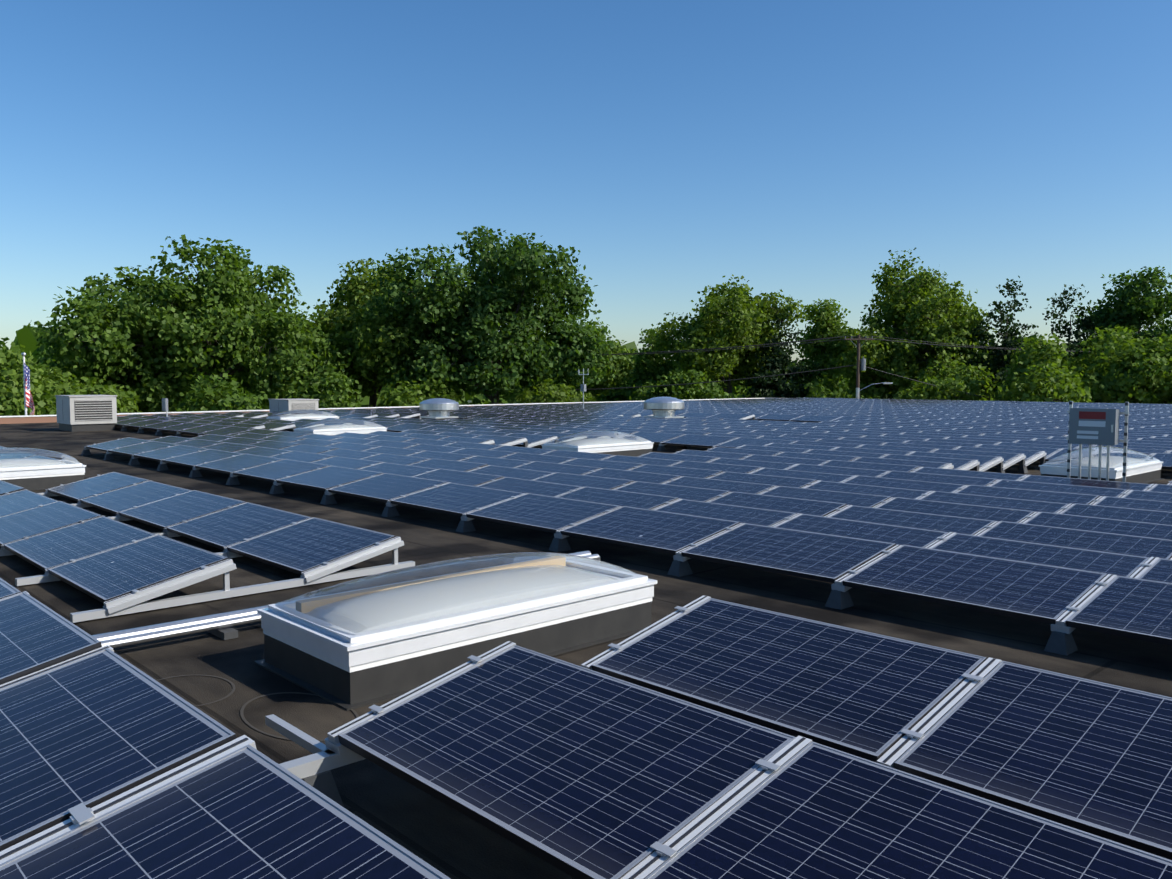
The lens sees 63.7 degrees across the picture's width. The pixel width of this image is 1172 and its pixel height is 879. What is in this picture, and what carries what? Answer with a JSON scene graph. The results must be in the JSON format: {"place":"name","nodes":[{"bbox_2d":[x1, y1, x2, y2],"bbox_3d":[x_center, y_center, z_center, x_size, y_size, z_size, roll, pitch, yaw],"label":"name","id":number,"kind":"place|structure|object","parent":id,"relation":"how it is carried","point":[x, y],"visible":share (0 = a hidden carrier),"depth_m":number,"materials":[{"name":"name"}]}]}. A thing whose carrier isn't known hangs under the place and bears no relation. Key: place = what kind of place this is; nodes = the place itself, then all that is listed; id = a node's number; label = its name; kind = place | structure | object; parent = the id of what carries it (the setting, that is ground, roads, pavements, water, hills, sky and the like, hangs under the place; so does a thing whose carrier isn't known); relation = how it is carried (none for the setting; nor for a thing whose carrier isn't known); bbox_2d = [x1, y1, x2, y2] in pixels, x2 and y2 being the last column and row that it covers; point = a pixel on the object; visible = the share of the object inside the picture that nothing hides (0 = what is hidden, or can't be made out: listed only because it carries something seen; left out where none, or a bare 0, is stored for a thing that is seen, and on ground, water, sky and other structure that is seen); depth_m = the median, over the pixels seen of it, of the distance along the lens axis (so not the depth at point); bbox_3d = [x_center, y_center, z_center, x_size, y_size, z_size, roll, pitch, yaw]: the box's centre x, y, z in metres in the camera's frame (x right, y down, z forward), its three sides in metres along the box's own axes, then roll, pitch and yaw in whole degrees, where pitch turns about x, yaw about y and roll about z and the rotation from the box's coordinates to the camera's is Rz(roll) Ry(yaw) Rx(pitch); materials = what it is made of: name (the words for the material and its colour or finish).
{"place":"outdoors","nodes":[
{"label":"outdoors","id":0,"kind":"place"},
{"bbox_2d":[0,398,770,423],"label":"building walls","id":1,"kind":"structure","parent":0,"point":[28,419],"depth_m":43.48,"materials":[{"name":"brick"}]},
{"bbox_2d":[0,418,1171,878],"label":"roof","id":2,"kind":"structure","parent":1,"relation":"on","point":[442,838],"depth_m":7.26,"materials":[{"name":"grey"}]},
{"bbox_2d":[0,448,85,490],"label":"skylight","id":3,"kind":"object","parent":2,"relation":"on","point":[31,474],"visible":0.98,"depth_m":15.86,"materials":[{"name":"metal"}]},
{"bbox_2d":[55,395,116,431],"bbox_3d":[-17.788,-0.956,33.631,1.560,1.240,1.760,-3,5,-43],"label":"hvac unit","id":4,"kind":"object","parent":2,"relation":"on","point":[76,413],"visible":1,"depth_m":33.03,"materials":[{"name":"paint"}]},
{"bbox_2d":[162,398,167,416],"bbox_3d":[-16.535,-1.099,37.267,0.240,1.050,0.400,-3,5,-43],"label":"vent pipe","id":5,"kind":"object","parent":2,"relation":"on","point":[164,404],"visible":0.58,"depth_m":37.10,"materials":[{"name":"grey metal"}]},
{"bbox_2d":[156,674,358,740],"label":"water stain rings","id":6,"kind":"object","parent":2,"relation":"on","point":[249,701],"visible":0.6,"depth_m":5.45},
{"bbox_2d":[268,398,318,411],"bbox_3d":[-13.046,-1.349,42.168,1.460,0.910,1.960,-3,5,-43],"label":"hvac unit","id":7,"kind":"object","parent":2,"relation":"on","point":[279,405],"visible":0.65,"depth_m":41.51,"materials":[{"name":"paint"}]},
{"bbox_2d":[266,409,338,420],"bbox_3d":[-11.032,-0.857,36.816,2.500,0.626,1.300,-3,5,-43],"label":"skylight","id":8,"kind":"object","parent":2,"relation":"on","point":[316,415],"visible":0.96,"depth_m":36.64,"materials":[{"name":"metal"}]},
{"bbox_2d":[293,419,386,435],"bbox_3d":[-7.416,-0.318,28.576,2.500,0.626,1.300,-3,5,-43],"label":"skylight","id":9,"kind":"object","parent":2,"relation":"on","point":[366,427],"visible":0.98,"depth_m":28.34,"materials":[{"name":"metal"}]},
{"bbox_2d":[91,551,599,647],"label":"conduits","id":10,"kind":"object","parent":2,"relation":"on","point":[219,625],"visible":0.25,"depth_m":6.66,"materials":[{"name":"silver metal"}]},
{"bbox_2d":[419,398,458,419],"bbox_3d":[-5.725,-1.081,36.836,1.520,1.070,1.520,-3,5,-43],"label":"exhaust fan","id":11,"kind":"object","parent":2,"relation":"on","point":[439,408],"visible":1,"depth_m":36.35,"materials":[{"name":"metal"}]},
{"bbox_2d":[254,552,656,710],"bbox_3d":[-0.805,1.141,6.599,2.600,0.586,1.220,-3,5,-43],"label":"skylight","id":12,"kind":"object","parent":2,"relation":"on","point":[353,649],"visible":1,"depth_m":6.08,"materials":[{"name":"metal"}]},
{"bbox_2d":[578,369,588,408],"bbox_3d":[-0.132,-2.269,45.584,0.400,2.300,0.720,-3,5,-43],"label":"weather mast","id":13,"kind":"object","parent":2,"relation":"on","point":[583,387],"visible":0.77,"depth_m":45.52,"materials":[{"name":"grey metal"}]},
{"bbox_2d":[0,398,1171,878],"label":"panel mounting racks","id":14,"kind":"object","parent":2,"relation":"on","point":[320,762],"visible":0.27,"depth_m":6.89,"materials":[{"name":"silver metal"}]},
{"bbox_2d":[0,397,1171,878],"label":"solar panels","id":15,"kind":"object","parent":14,"relation":"on","point":[618,763],"visible":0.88,"depth_m":4.18,"materials":[{"name":"blue glass"}]},
{"bbox_2d":[541,430,653,456],"bbox_3d":[0.292,0.106,22.108,2.500,0.626,1.300,-3,5,-43],"label":"skylight","id":16,"kind":"object","parent":2,"relation":"on","point":[618,443],"visible":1,"depth_m":21.81,"materials":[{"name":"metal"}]},
{"bbox_2d":[644,397,684,417],"bbox_3d":[3.053,-1.116,36.967,1.596,1.124,1.596,-3,5,-43],"label":"exhaust fan","id":17,"kind":"object","parent":2,"relation":"on","point":[663,407],"visible":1,"depth_m":36.44,"materials":[{"name":"metal"}]},
{"bbox_2d":[1066,401,1128,481],"bbox_3d":[8.529,0.107,15.558,1.200,1.480,0.960,-3,5,-43],"label":"electrical enclosure","id":18,"kind":"object","parent":2,"relation":"on","point":[1093,426],"visible":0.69,"depth_m":15.13,"materials":[{"name":"grey metal"}]},
{"bbox_2d":[1039,446,1163,483],"bbox_3d":[9.283,0.442,16.973,2.500,0.626,1.300,-3,5,-43],"label":"skylight","id":19,"kind":"object","parent":2,"relation":"on","point":[1145,471],"visible":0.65,"depth_m":16.53,"materials":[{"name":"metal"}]},
{"bbox_2d":[0,0,1171,365],"label":"sky","id":20,"kind":"structure","parent":0,"point":[681,147],"materials":[{"name":"blue"}]},
{"label":"ground","id":21,"kind":"structure","parent":0,"visible":0},
{"bbox_2d":[21,352,34,414],"bbox_3d":[-23.521,0.382,40.042,0.506,8.132,0.240,0,4,-1],"label":"flag pole","id":22,"kind":"object","parent":21,"relation":"on","point":[28,400],"visible":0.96,"depth_m":39.85,"materials":[{"name":"multicoloured fabric"}]},
{"bbox_2d":[0,337,115,415],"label":"tree","id":23,"kind":"object","parent":21,"relation":"on","point":[12,396],"visible":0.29,"depth_m":50.80,"materials":[{"name":"green plant"}]},
{"bbox_2d":[19,333,102,385],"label":"tree","id":24,"kind":"object","parent":21,"relation":"on","point":[39,359],"visible":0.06,"depth_m":70.50,"materials":[{"name":"green plant"}]},
{"bbox_2d":[14,359,141,412],"bbox_3d":[-32.566,-0.657,55.458,11.520,8.217,8.195,-3,5,-43],"label":"bush","id":25,"kind":"object","parent":21,"relation":"on","point":[124,405],"visible":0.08,"depth_m":56.04,"materials":[{"name":"green plant"}]},
{"bbox_2d":[97,339,194,412],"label":"tree","id":26,"kind":"object","parent":21,"relation":"on","point":[128,381],"visible":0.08,"depth_m":65.24,"materials":[{"name":"green plant"}]},
{"bbox_2d":[27,234,351,412],"bbox_3d":[-27.081,-5.492,65.196,19.965,16.594,14.087,-3,5,-43],"label":"tree","id":27,"kind":"object","parent":21,"relation":"on","point":[185,330],"visible":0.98,"depth_m":62.82,"materials":[{"name":"green plant"}]},
{"bbox_2d":[175,372,267,411],"bbox_3d":[-21.562,-0.279,55.628,6.553,7.452,7.110,-3,5,-43],"label":"bush","id":28,"kind":"object","parent":21,"relation":"on","point":[227,396],"visible":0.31,"depth_m":54.37,"materials":[{"name":"green plant"}]},
{"bbox_2d":[254,368,350,408],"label":"bush","id":29,"kind":"object","parent":21,"relation":"on","point":[279,397],"depth_m":77.13,"materials":[{"name":"green plant"}]},
{"bbox_2d":[267,365,361,407],"bbox_3d":[-17.566,-1.024,63.491,6.777,7.915,6.955,-3,5,-43],"label":"bush","id":30,"kind":"object","parent":21,"relation":"on","point":[333,389],"visible":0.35,"depth_m":62.61,"materials":[{"name":"green plant"}]},
{"bbox_2d":[270,258,420,406],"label":"tree","id":31,"kind":"object","parent":21,"relation":"on","point":[367,367],"visible":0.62,"depth_m":70.60,"materials":[{"name":"green plant"}]},
{"bbox_2d":[370,374,470,406],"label":"bush","id":32,"kind":"object","parent":21,"relation":"on","point":[417,395],"visible":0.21,"depth_m":66.88,"materials":[{"name":"green plant"}]},
{"bbox_2d":[409,279,506,402],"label":"tree","id":33,"kind":"object","parent":21,"relation":"on","point":[458,392],"depth_m":76.36,"materials":[{"name":"green plant"}]},
{"bbox_2d":[351,225,620,403],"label":"tree","id":34,"kind":"object","parent":21,"relation":"on","point":[472,316],"visible":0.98,"depth_m":68.80,"materials":[{"name":"green plant"}]},
{"bbox_2d":[2,325,1036,411],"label":"treeline","id":35,"kind":"object","parent":21,"relation":"on","point":[26,337],"visible":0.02,"depth_m":166.72,"materials":[{"name":"green plant"}]},
{"bbox_2d":[515,377,597,403],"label":"bush","id":36,"kind":"object","parent":21,"relation":"on","point":[552,393],"visible":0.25,"depth_m":67.50,"materials":[{"name":"green plant"}]},
{"bbox_2d":[568,317,640,401],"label":"tree","id":37,"kind":"object","parent":21,"relation":"on","point":[623,366],"visible":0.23,"depth_m":85.50,"materials":[{"name":"green plant"}]},
{"bbox_2d":[595,379,625,401],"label":"bush","id":38,"kind":"object","parent":21,"relation":"on","point":[611,396],"visible":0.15,"depth_m":97.23,"materials":[{"name":"green plant"}]},
{"bbox_2d":[613,328,678,400],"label":"tree","id":39,"kind":"object","parent":21,"relation":"on","point":[650,367],"visible":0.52,"depth_m":94.24,"materials":[{"name":"green plant"}]},
{"bbox_2d":[629,368,732,400],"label":"bush","id":40,"kind":"object","parent":21,"relation":"on","point":[687,391],"visible":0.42,"depth_m":78.35,"materials":[{"name":"green plant"}]},
{"bbox_2d":[648,274,810,397],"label":"tree","id":41,"kind":"object","parent":21,"relation":"on","point":[736,317],"visible":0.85,"depth_m":85.53,"materials":[{"name":"green plant"}]},
{"bbox_2d":[383,335,1090,400],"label":"utility pole","id":42,"kind":"object","parent":21,"relation":"on","point":[861,365],"visible":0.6,"depth_m":73.23,"materials":[{"name":"brown wood"}]},
{"bbox_2d":[740,311,821,397],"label":"tree","id":43,"kind":"object","parent":21,"relation":"on","point":[774,386],"visible":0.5,"depth_m":85.11,"materials":[{"name":"green plant"}]},
{"bbox_2d":[790,298,865,390],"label":"tree","id":44,"kind":"object","parent":21,"relation":"on","point":[825,321],"visible":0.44,"depth_m":95.44,"materials":[{"name":"green plant"}]},
{"bbox_2d":[797,372,880,398],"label":"bush","id":45,"kind":"object","parent":21,"relation":"on","point":[817,391],"visible":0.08,"depth_m":80.76,"materials":[{"name":"green plant"}]},
{"bbox_2d":[827,248,996,398],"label":"tree","id":46,"kind":"object","parent":21,"relation":"on","point":[913,308],"visible":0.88,"depth_m":82.51,"materials":[{"name":"green plant"}]},
{"bbox_2d":[889,359,1002,400],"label":"bush","id":47,"kind":"object","parent":21,"relation":"on","point":[964,381],"visible":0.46,"depth_m":74.75,"materials":[{"name":"green plant"}]},
{"bbox_2d":[960,276,1045,399],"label":"tree","id":48,"kind":"object","parent":21,"relation":"on","point":[1007,335],"visible":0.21,"depth_m":79.41,"materials":[{"name":"green plant"}]},
{"bbox_2d":[990,333,1102,402],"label":"tree","id":49,"kind":"object","parent":21,"relation":"on","point":[1033,377],"visible":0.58,"depth_m":68.20,"materials":[{"name":"green plant"}]},
{"bbox_2d":[1042,284,1111,361],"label":"tree","id":50,"kind":"object","parent":21,"relation":"on","point":[1078,334],"visible":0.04,"depth_m":82.92,"materials":[{"name":"green plant"}]},
{"bbox_2d":[1056,331,1171,403],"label":"tree","id":51,"kind":"object","parent":21,"relation":"on","point":[1163,362],"visible":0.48,"depth_m":66.07,"materials":[{"name":"green plant"}]},
{"bbox_2d":[1065,324,1171,403],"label":"tree","id":52,"kind":"object","parent":21,"relation":"on","point":[1126,341],"visible":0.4,"depth_m":68.71,"materials":[{"name":"green plant"}]},
{"bbox_2d":[1074,266,1171,362],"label":"tree","id":53,"kind":"object","parent":21,"relation":"on","point":[1134,309],"visible":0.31,"depth_m":82.75,"materials":[{"name":"green plant"}]},
{"bbox_2d":[1144,291,1171,347],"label":"tree","id":54,"kind":"object","parent":21,"relation":"on","point":[1169,314],"visible":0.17,"depth_m":77.74,"materials":[{"name":"green plant"}]}
]}

